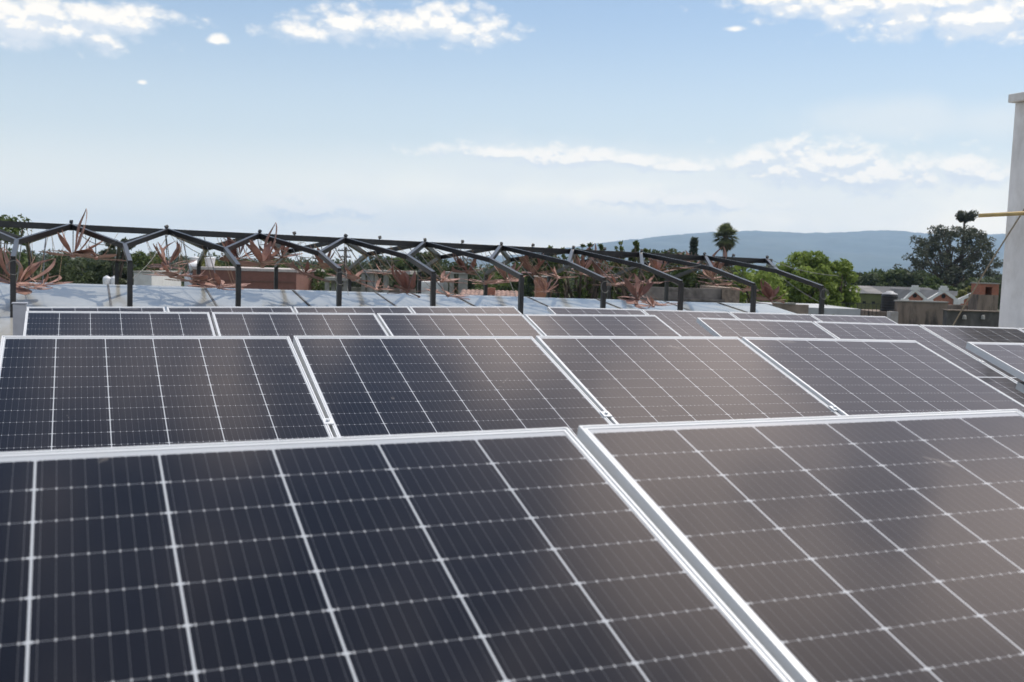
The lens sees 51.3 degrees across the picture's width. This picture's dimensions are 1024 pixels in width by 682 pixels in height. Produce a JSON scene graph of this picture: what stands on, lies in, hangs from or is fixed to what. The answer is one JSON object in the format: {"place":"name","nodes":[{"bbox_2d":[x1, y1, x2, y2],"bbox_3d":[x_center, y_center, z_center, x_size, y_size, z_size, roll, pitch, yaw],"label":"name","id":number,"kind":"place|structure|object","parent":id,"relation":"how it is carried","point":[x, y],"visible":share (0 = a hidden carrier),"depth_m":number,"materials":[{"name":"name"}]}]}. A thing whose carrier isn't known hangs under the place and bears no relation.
{"place":"outdoors","nodes":[
{"label":"outdoors","id":0,"kind":"place"},
{"bbox_2d":[133,270,180,285],"bbox_3d":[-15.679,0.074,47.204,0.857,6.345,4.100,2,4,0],"label":"white house","id":1,"kind":"structure","parent":0,"point":[141,278],"depth_m":45.25,"materials":[{"name":"paint"}]},
{"bbox_2d":[0,282,796,343],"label":"sheet roof","id":2,"kind":"structure","parent":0,"point":[85,295],"depth_m":17.83,"materials":[{"name":"grey metal"}]},
{"bbox_2d":[0,220,836,316],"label":"pergola","id":3,"kind":"object","parent":2,"relation":"on","point":[187,236],"visible":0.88,"depth_m":18.74,"materials":[{"name":"black paint"}]},
{"bbox_2d":[0,228,55,294],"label":"hanging plant","id":4,"kind":"object","parent":3,"relation":"hanging from","point":[22,290],"visible":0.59,"depth_m":15.34,"materials":[{"name":"brown plant"}]},
{"bbox_2d":[16,229,70,287],"bbox_3d":[-7.108,-1.273,16.046,0.820,0.866,2.703,0,4,-26],"label":"hanging plant","id":5,"kind":"object","parent":3,"relation":"hanging from","point":[41,285],"visible":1,"depth_m":15.27,"materials":[{"name":"brown plant"}]},
{"bbox_2d":[38,208,102,257],"bbox_3d":[-6.944,-1.706,16.824,0.961,0.781,1.013,1,4,-5],"label":"hanging plant","id":6,"kind":"object","parent":3,"relation":"hanging from","point":[67,246],"visible":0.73,"depth_m":16.71,"materials":[{"name":"brown plant"}]},
{"bbox_2d":[70,235,125,260],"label":"hanging plant","id":7,"kind":"object","parent":3,"relation":"hanging from","point":[95,257],"visible":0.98,"depth_m":16.65,"materials":[{"name":"brown plant"}]},
{"bbox_2d":[147,235,195,269],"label":"hanging plant","id":8,"kind":"object","parent":3,"relation":"hanging from","point":[174,256],"visible":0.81,"depth_m":17.49,"materials":[{"name":"brown plant"}]},
{"bbox_2d":[144,235,202,277],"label":"hanging plant","id":9,"kind":"object","parent":3,"relation":"hanging from","point":[170,273],"visible":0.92,"depth_m":16.75,"materials":[{"name":"brown plant"}]},
{"bbox_2d":[165,237,216,282],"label":"hanging plant","id":10,"kind":"object","parent":3,"relation":"hanging from","point":[180,278],"visible":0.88,"depth_m":16.30,"materials":[{"name":"brown plant"}]},
{"bbox_2d":[187,237,250,289],"bbox_3d":[-4.867,-1.244,16.902,1.004,0.588,2.938,-4,12,-28],"label":"metal flower","id":11,"kind":"object","parent":3,"relation":"hanging from","point":[221,284],"visible":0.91,"depth_m":16.10,"materials":[{"name":"orange metal"}]},
{"bbox_2d":[219,237,254,261],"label":"metal flower","id":12,"kind":"object","parent":3,"relation":"hanging from","point":[234,252],"visible":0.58,"depth_m":18.14,"materials":[{"name":"orange metal"}]},
{"bbox_2d":[238,222,290,267],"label":"hanging plant","id":13,"kind":"object","parent":3,"relation":"hanging from","point":[264,257],"visible":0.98,"depth_m":17.89,"materials":[{"name":"brown plant"}]},
{"bbox_2d":[277,241,329,281],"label":"plant","id":14,"kind":"object","parent":3,"relation":"hanging from","point":[305,273],"visible":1,"depth_m":17.34,"materials":[{"name":"red plant"}]},
{"bbox_2d":[313,243,376,281],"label":"plant","id":15,"kind":"object","parent":3,"relation":"hanging from","point":[352,277],"visible":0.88,"depth_m":17.41,"materials":[{"name":"plant"}]},
{"bbox_2d":[327,243,392,290],"bbox_3d":[-2.519,-1.266,17.975,0.735,0.769,2.508,0,4,-21],"label":"metal flower","id":16,"kind":"object","parent":3,"relation":"hanging from","point":[377,284],"visible":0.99,"depth_m":17.26,"materials":[{"name":"orange metal"}]},
{"bbox_2d":[367,245,419,297],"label":"metal flower","id":17,"kind":"object","parent":3,"relation":"hanging from","point":[405,282],"visible":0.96,"depth_m":17.39,"materials":[{"name":"orange metal"}]},
{"bbox_2d":[400,248,461,282],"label":"metal flower","id":18,"kind":"object","parent":3,"relation":"hanging from","point":[442,279],"visible":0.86,"depth_m":18.14,"materials":[{"name":"orange metal"}]},
{"bbox_2d":[409,247,469,299],"bbox_3d":[-1.399,-1.207,18.224,0.864,0.654,2.852,6,7,-28],"label":"metal flower","id":19,"kind":"object","parent":3,"relation":"hanging from","point":[459,295],"visible":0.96,"depth_m":17.54,"materials":[{"name":"orange metal"}]},
{"bbox_2d":[451,249,483,274],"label":"plant","id":20,"kind":"object","parent":3,"relation":"hanging from","point":[461,264],"visible":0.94,"depth_m":19.43,"materials":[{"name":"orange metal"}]},
{"bbox_2d":[480,250,525,283],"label":"plant","id":21,"kind":"object","parent":3,"relation":"hanging from","point":[503,274],"visible":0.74,"depth_m":19.15,"materials":[{"name":"red plant"}]},
{"bbox_2d":[513,251,551,277],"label":"metal flower","id":22,"kind":"object","parent":3,"relation":"hanging from","point":[525,265],"visible":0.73,"depth_m":20.11,"materials":[{"name":"orange metal"}]},
{"bbox_2d":[508,252,560,292],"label":"metal flower","id":23,"kind":"object","parent":3,"relation":"hanging from","point":[541,285],"visible":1,"depth_m":18.56,"materials":[{"name":"orange metal"}]},
{"bbox_2d":[565,243,596,275],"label":"metal flower","id":24,"kind":"object","parent":3,"relation":"hanging from","point":[586,264],"visible":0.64,"depth_m":21.18,"materials":[{"name":"orange metal"}]},
{"bbox_2d":[594,258,659,308],"bbox_3d":[2.045,-1.121,19.881,0.664,0.943,2.553,0,4,-18],"label":"metal flower","id":25,"kind":"object","parent":3,"relation":"hanging from","point":[641,290],"visible":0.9,"depth_m":19.20,"materials":[{"name":"orange metal"}]},
{"bbox_2d":[596,258,677,307],"bbox_3d":[2.094,-1.128,19.700,0.658,0.901,2.884,0,4,-22],"label":"metal flower","id":26,"kind":"object","parent":3,"relation":"hanging from","point":[654,303],"visible":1,"depth_m":18.84,"materials":[{"name":"orange metal"}]},
{"bbox_2d":[698,246,731,280],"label":"metal flower","id":27,"kind":"object","parent":3,"relation":"hanging from","point":[718,263],"visible":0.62,"depth_m":22.12,"materials":[{"name":"orange metal"}]},
{"bbox_2d":[714,262,786,303],"bbox_3d":[4.811,-1.163,21.222,0.747,0.814,2.098,0,4,-19],"label":"plant","id":28,"kind":"object","parent":3,"relation":"hanging from","point":[769,292],"visible":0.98,"depth_m":20.60,"materials":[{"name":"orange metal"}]},
{"bbox_2d":[460,288,517,295],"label":"tiled house","id":29,"kind":"structure","parent":0,"point":[492,292],"depth_m":39.21,"materials":[{"name":"concrete"}]},
{"bbox_2d":[0,0,1023,261],"label":"sky","id":30,"kind":"structure","parent":0,"point":[543,123],"materials":[{"name":"blue"}]},
{"bbox_2d":[34,253,999,310],"bbox_3d":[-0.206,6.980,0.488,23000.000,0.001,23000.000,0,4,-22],"label":"ground","id":31,"kind":"structure","parent":0,"point":[478,268],"depth_m":2453.54,"materials":[{"name":"brown soil"}]},
{"bbox_2d":[0,214,36,281],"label":"leafy tree","id":32,"kind":"object","parent":31,"relation":"on","point":[15,231],"visible":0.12,"depth_m":41.96,"materials":[{"name":"green plant"}]},
{"bbox_2d":[27,252,96,283],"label":"leafy tree","id":33,"kind":"object","parent":31,"relation":"on","point":[65,272],"visible":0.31,"depth_m":59.45,"materials":[{"name":"green plant"}]},
{"bbox_2d":[67,258,114,283],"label":"leafy tree","id":34,"kind":"object","parent":31,"relation":"on","point":[98,266],"visible":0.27,"depth_m":61.91,"materials":[{"name":"green plant"}]},
{"bbox_2d":[100,237,135,284],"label":"conifer","id":35,"kind":"object","parent":31,"relation":"on","point":[123,276],"visible":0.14,"depth_m":61.83,"materials":[{"name":"green plant"}]},
{"bbox_2d":[125,250,164,270],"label":"leafy tree","id":36,"kind":"object","parent":31,"relation":"on","point":[137,256],"visible":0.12,"depth_m":63.83,"materials":[{"name":"green plant"}]},
{"bbox_2d":[184,260,323,289],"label":"brick building","id":37,"kind":"structure","parent":31,"relation":"on","point":[263,278],"depth_m":62.01,"materials":[{"name":"red brick"}]},
{"bbox_2d":[297,264,335,290],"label":"leafy tree","id":38,"kind":"object","parent":31,"relation":"on","point":[320,285],"visible":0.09,"depth_m":66.14,"materials":[{"name":"green plant"}]},
{"bbox_2d":[341,255,396,287],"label":"leafy tree","id":39,"kind":"object","parent":31,"relation":"on","point":[374,261],"visible":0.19,"depth_m":74.44,"materials":[{"name":"green plant"}]},
{"bbox_2d":[324,270,416,293],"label":"concrete frame","id":40,"kind":"object","parent":31,"relation":"on","point":[372,277],"visible":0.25,"depth_m":52.71,"materials":[{"name":"grey concrete"}]},
{"bbox_2d":[383,256,412,287],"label":"leafy tree","id":41,"kind":"object","parent":31,"relation":"on","point":[400,265],"visible":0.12,"depth_m":91.28,"materials":[{"name":"green plant"}]},
{"bbox_2d":[404,251,445,293],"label":"leafy tree","id":42,"kind":"object","parent":31,"relation":"on","point":[408,265],"visible":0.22,"depth_m":79.52,"materials":[{"name":"green plant"}]},
{"bbox_2d":[421,271,469,294],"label":"concrete frame","id":43,"kind":"object","parent":31,"relation":"on","point":[463,284],"visible":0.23,"depth_m":48.04,"materials":[{"name":"white paint"}]},
{"bbox_2d":[442,259,479,293],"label":"leafy tree","id":44,"kind":"object","parent":31,"relation":"on","point":[470,285],"visible":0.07,"depth_m":85.74,"materials":[{"name":"green plant"}]},
{"bbox_2d":[455,271,509,294],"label":"shrub","id":45,"kind":"object","parent":31,"relation":"on","point":[480,287],"visible":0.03,"depth_m":51.58,"materials":[{"name":"green plant"}]},
{"bbox_2d":[7,247,1001,301],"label":"wood","id":46,"kind":"object","parent":31,"relation":"on","point":[48,256],"visible":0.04,"depth_m":262.40,"materials":[{"name":"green plant"}]},
{"bbox_2d":[488,261,530,296],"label":"leafy tree","id":47,"kind":"object","parent":31,"relation":"on","point":[514,286],"visible":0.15,"depth_m":82.99,"materials":[{"name":"green plant"}]},
{"bbox_2d":[521,253,568,297],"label":"leafy tree","id":48,"kind":"object","parent":31,"relation":"on","point":[528,289],"visible":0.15,"depth_m":77.52,"materials":[{"name":"green plant"}]},
{"bbox_2d":[545,242,603,298],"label":"leafy tree","id":49,"kind":"object","parent":31,"relation":"on","point":[585,292],"visible":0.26,"depth_m":46.05,"materials":[{"name":"green plant"}]},
{"bbox_2d":[602,240,649,299],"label":"leafy tree","id":50,"kind":"object","parent":31,"relation":"on","point":[619,292],"visible":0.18,"depth_m":46.91,"materials":[{"name":"green plant"}]},
{"bbox_2d":[637,248,692,286],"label":"leafy tree","id":51,"kind":"object","parent":31,"relation":"on","point":[658,278],"visible":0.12,"depth_m":69.39,"materials":[{"name":"green plant"}]},
{"bbox_2d":[628,285,739,302],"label":"building","id":52,"kind":"structure","parent":31,"relation":"on","point":[714,294],"depth_m":42.02,"materials":[{"name":"grey concrete"}]},
{"bbox_2d":[670,261,721,287],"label":"leafy tree","id":53,"kind":"object","parent":31,"relation":"on","point":[688,282],"visible":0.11,"depth_m":66.30,"materials":[{"name":"green plant"}]},
{"bbox_2d":[712,222,739,270],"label":"fan palm","id":54,"kind":"object","parent":31,"relation":"on","point":[726,241],"visible":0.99,"depth_m":109.65,"materials":[{"name":"green plant"}]},
{"bbox_2d":[728,263,790,302],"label":"leafy tree","id":55,"kind":"object","parent":31,"relation":"on","point":[771,277],"visible":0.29,"depth_m":57.50,"materials":[{"name":"green plant"}]},
{"bbox_2d":[774,250,841,305],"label":"leafy tree","id":56,"kind":"object","parent":31,"relation":"on","point":[805,261],"visible":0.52,"depth_m":59.65,"materials":[{"name":"green plant"}]},
{"bbox_2d":[822,258,860,308],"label":"leafy tree","id":57,"kind":"object","parent":31,"relation":"on","point":[844,295],"visible":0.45,"depth_m":60.75,"materials":[{"name":"green plant"}]},
{"bbox_2d":[843,270,880,285],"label":"leafy tree","id":58,"kind":"object","parent":31,"relation":"on","point":[872,279],"visible":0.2,"depth_m":137.87,"materials":[{"name":"green plant"}]},
{"bbox_2d":[828,285,932,309],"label":"green shed","id":59,"kind":"structure","parent":31,"relation":"on","point":[870,294],"depth_m":110.23,"materials":[{"name":"white paint"}]},
{"bbox_2d":[864,267,903,286],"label":"leafy tree","id":60,"kind":"object","parent":31,"relation":"on","point":[886,277],"visible":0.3,"depth_m":143.16,"materials":[{"name":"green plant"}]},
{"bbox_2d":[889,285,929,300],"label":"gabled hall","id":61,"kind":"structure","parent":31,"relation":"on","point":[913,293],"depth_m":106.16,"materials":[{"name":"grey brick"}]},
{"bbox_2d":[888,270,931,286],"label":"leafy tree","id":62,"kind":"object","parent":31,"relation":"on","point":[909,279],"visible":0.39,"depth_m":140.76,"materials":[{"name":"green plant"}]},
{"bbox_2d":[919,275,957,290],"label":"leafy tree","id":63,"kind":"object","parent":31,"relation":"on","point":[933,282],"visible":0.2,"depth_m":128.13,"materials":[{"name":"green plant"}]},
{"bbox_2d":[918,286,960,304],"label":"gabled hall","id":64,"kind":"structure","parent":31,"relation":"on","point":[942,293],"depth_m":106.15,"materials":[{"name":"grey brick"}]},
{"bbox_2d":[893,224,1002,288],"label":"eucalyptus","id":65,"kind":"object","parent":31,"relation":"on","point":[948,270],"visible":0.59,"depth_m":147.84,"materials":[{"name":"green plant"}]},
{"bbox_2d":[955,209,978,277],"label":"fan palm","id":66,"kind":"object","parent":31,"relation":"on","point":[964,217],"visible":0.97,"depth_m":151.31,"materials":[{"name":"green plant"}]},
{"bbox_2d":[957,276,1001,309],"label":"leafy tree","id":67,"kind":"object","parent":31,"relation":"on","point":[974,279],"visible":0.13,"depth_m":134.61,"materials":[{"name":"green plant"}]},
{"bbox_2d":[359,230,1004,277],"bbox_3d":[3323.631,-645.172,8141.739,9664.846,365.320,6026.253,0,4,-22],"label":"hills","id":68,"kind":"structure","parent":0,"point":[867,251],"depth_m":6847.65,"materials":[{"name":"blue"}]},
{"bbox_2d":[756,302,860,315],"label":"parapet wall","id":69,"kind":"structure","parent":0,"point":[802,308],"depth_m":38.58,"materials":[{"name":"grey concrete"}]},
{"bbox_2d":[860,309,886,316],"bbox_3d":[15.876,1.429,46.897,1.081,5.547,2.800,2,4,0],"label":"tank house","id":70,"kind":"structure","parent":0,"point":[879,313],"depth_m":45.76,"materials":[{"name":"beige concrete"}]},
{"bbox_2d":[881,291,897,310],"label":"water tank","id":71,"kind":"object","parent":70,"relation":"on","point":[888,298],"visible":0.84,"depth_m":45.69,"materials":[{"name":"black plastic"}]},
{"bbox_2d":[887,300,948,324],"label":"concrete wall","id":72,"kind":"structure","parent":0,"point":[915,312],"depth_m":40.09,"materials":[{"name":"paint"}]},
{"bbox_2d":[941,309,999,326],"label":"roof parapet","id":73,"kind":"structure","parent":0,"point":[982,318],"depth_m":34.10,"materials":[{"name":"concrete"}]},
{"bbox_2d":[968,282,999,310],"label":"chimney block","id":74,"kind":"structure","parent":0,"point":[984,296],"depth_m":43.08,"materials":[{"name":"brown concrete"}]},
{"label":"roof deck","id":75,"kind":"structure","parent":0,"visible":0},
{"bbox_2d":[12,302,27,335],"bbox_3d":[-4.173,0.210,9.038,0.120,1.074,0.116,0,4,-22],"label":"cable duct","id":76,"kind":"object","parent":75,"relation":"on","point":[19,310],"visible":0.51,"depth_m":8.96,"materials":[{"name":"grey metal"}]},
{"bbox_2d":[322,406,837,424],"bbox_3d":[0.470,0.750,3.708,4.362,1.016,1.595,0,4,-22],"label":"panel rack","id":77,"kind":"object","parent":75,"relation":"on","point":[328,421],"visible":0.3,"depth_m":3.98,"materials":[{"name":"metal"}]},
{"bbox_2d":[0,336,332,451],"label":"solar panel","id":78,"kind":"object","parent":77,"relation":"attached to","point":[67,392],"visible":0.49,"depth_m":3.63,"materials":[{"name":"glass"}]},
{"bbox_2d":[293,336,611,436],"bbox_3d":[-0.043,0.400,3.578,1.034,0.036,2.063,0,23,-22],"label":"solar panel","id":79,"kind":"object","parent":77,"relation":"attached to","point":[375,385],"visible":0.33,"depth_m":4.04,"materials":[{"name":"glass"}]},
{"bbox_2d":[535,336,840,423],"bbox_3d":[0.932,0.405,3.970,1.034,0.038,2.063,0,23,-22],"label":"solar panel","id":80,"kind":"object","parent":77,"relation":"attached to","point":[635,379],"visible":0.34,"depth_m":4.45,"materials":[{"name":"glass"}]},
{"bbox_2d":[741,337,1023,415],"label":"solar panel","id":81,"kind":"object","parent":77,"relation":"on","point":[858,376],"visible":0.53,"depth_m":4.84,"materials":[{"name":"glass"}]},
{"bbox_2d":[998,92,1023,327],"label":"stair tower","id":82,"kind":"structure","parent":75,"relation":"on","point":[1011,314],"depth_m":13.74,"materials":[{"name":"white paint"}]},
{"bbox_2d":[952,209,1023,325],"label":"guy rope","id":83,"kind":"object","parent":82,"relation":"attached to","point":[987,268],"visible":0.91,"depth_m":13.92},
{"bbox_2d":[978,211,1023,216],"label":"bamboo pole","id":84,"kind":"object","parent":82,"relation":"attached to","point":[1018,213],"visible":1,"depth_m":12.34,"materials":[{"name":"yellow wood"}]},
{"bbox_2d":[1015,382,1023,392],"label":"panel rack","id":85,"kind":"object","parent":75,"relation":"on","point":[1020,386],"visible":0.67,"depth_m":5.44,"materials":[{"name":"metal"}]},
{"bbox_2d":[966,342,1023,381],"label":"solar panel","id":86,"kind":"object","parent":85,"relation":"on","point":[1008,357],"visible":1,"depth_m":5.58,"materials":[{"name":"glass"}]},
{"bbox_3d":[0.495,0.927,0.948,2.261,1.048,1.594,0,4,-22],"label":"panel rack","id":87,"kind":"object","parent":75,"relation":"on","visible":0},
{"bbox_2d":[0,427,793,681],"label":"solar panel","id":88,"kind":"object","parent":87,"relation":"attached to","point":[536,555],"visible":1,"depth_m":1.39,"materials":[{"name":"glass"}]},
{"bbox_2d":[577,409,1023,681],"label":"solar panel","id":89,"kind":"object","parent":87,"relation":"attached to","point":[871,548],"visible":0.94,"depth_m":1.67,"materials":[{"name":"glass"}]},
{"bbox_3d":[-0.519,0.563,6.080,4.358,0.998,1.584,0,4,-22],"label":"panel rack","id":90,"kind":"object","parent":75,"relation":"on","visible":0},
{"bbox_2d":[23,311,215,335],"bbox_3d":[-2.005,0.237,5.545,1.034,0.038,2.063,0,23,-22],"label":"solar panel","id":91,"kind":"object","parent":90,"relation":"attached to","point":[78,323],"visible":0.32,"depth_m":6.25,"materials":[{"name":"glass"}]},
{"bbox_2d":[212,312,388,359],"bbox_3d":[-1.030,0.233,5.940,1.034,0.039,2.063,0,23,-22],"label":"solar panel","id":92,"kind":"object","parent":90,"relation":"attached to","point":[291,325],"visible":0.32,"depth_m":6.64,"materials":[{"name":"glass"}]},
{"bbox_2d":[377,313,542,338],"bbox_3d":[-0.054,0.229,6.335,1.034,0.039,2.063,0,23,-22],"label":"solar panel","id":93,"kind":"object","parent":90,"relation":"attached to","point":[414,324],"visible":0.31,"depth_m":7.03,"materials":[{"name":"glass"}]},
{"bbox_2d":[524,314,680,335],"bbox_3d":[0.922,0.225,6.730,1.034,0.038,2.063,0,23,-22],"label":"solar panel","id":94,"kind":"object","parent":90,"relation":"attached to","point":[589,325],"visible":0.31,"depth_m":7.43,"materials":[{"name":"glass"}]},
{"bbox_3d":[3.710,0.576,7.878,4.385,0.972,1.697,0,4,-22],"label":"panel rack","id":95,"kind":"object","parent":75,"relation":"on","visible":0},
{"bbox_2d":[696,318,836,338],"bbox_3d":[2.212,0.253,7.387,1.034,0.036,2.063,1,23,-20],"label":"solar panel","id":96,"kind":"object","parent":95,"relation":"attached to","point":[725,327],"visible":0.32,"depth_m":8.10,"materials":[{"name":"glass"}]},
{"bbox_2d":[813,321,1023,404],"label":"solar panel","id":97,"kind":"object","parent":95,"relation":"attached to","point":[952,354],"visible":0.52,"depth_m":8.34,"materials":[{"name":"glass"}]},
{"bbox_2d":[920,325,1023,382],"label":"solar panel","id":98,"kind":"object","parent":95,"relation":"attached to","point":[959,337],"visible":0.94,"depth_m":8.79,"materials":[{"name":"glass"}]},
{"bbox_3d":[-1.497,0.405,8.322,4.379,0.944,1.672,0,4,-22],"label":"panel rack","id":99,"kind":"object","parent":75,"relation":"on","visible":0},
{"bbox_2d":[27,307,165,311],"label":"solar panel","id":100,"kind":"object","parent":99,"relation":"attached to","point":[142,309],"visible":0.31,"depth_m":8.59,"materials":[{"name":"glass"}]},
{"bbox_2d":[167,306,294,335],"bbox_3d":[-2.007,0.126,8.171,1.034,0.036,2.063,-1,23,-23],"label":"solar panel","id":101,"kind":"object","parent":99,"relation":"attached to","point":[280,309],"visible":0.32,"depth_m":8.98,"materials":[{"name":"glass"}]},
{"bbox_2d":[293,306,411,316],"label":"solar panel","id":102,"kind":"object","parent":99,"relation":"attached to","point":[351,309],"visible":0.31,"depth_m":9.39,"materials":[{"name":"glass"}]},
{"bbox_2d":[409,306,523,315],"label":"solar panel","id":103,"kind":"object","parent":99,"relation":"attached to","point":[468,309],"visible":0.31,"depth_m":9.79,"materials":[{"name":"glass"}]},
{"bbox_3d":[2.661,0.394,10.277,4.363,0.938,1.621,0,4,-22],"label":"panel rack","id":104,"kind":"object","parent":75,"relation":"on","visible":0},
{"bbox_2d":[547,307,646,314],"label":"solar panel","id":105,"kind":"object","parent":104,"relation":"attached to","point":[578,310],"visible":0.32,"depth_m":10.50,"materials":[{"name":"glass"}]},
{"bbox_2d":[642,309,736,336],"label":"solar panel","id":106,"kind":"object","parent":104,"relation":"attached to","point":[682,323],"visible":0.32,"depth_m":10.73,"materials":[{"name":"glass"}]},
{"bbox_2d":[729,312,818,321],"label":"solar panel","id":107,"kind":"object","parent":104,"relation":"attached to","point":[774,316],"visible":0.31,"depth_m":11.32,"materials":[{"name":"glass"}]},
{"bbox_2d":[810,314,897,323],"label":"solar panel","id":108,"kind":"object","parent":104,"relation":"attached to","point":[853,319],"visible":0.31,"depth_m":11.73,"materials":[{"name":"glass"}]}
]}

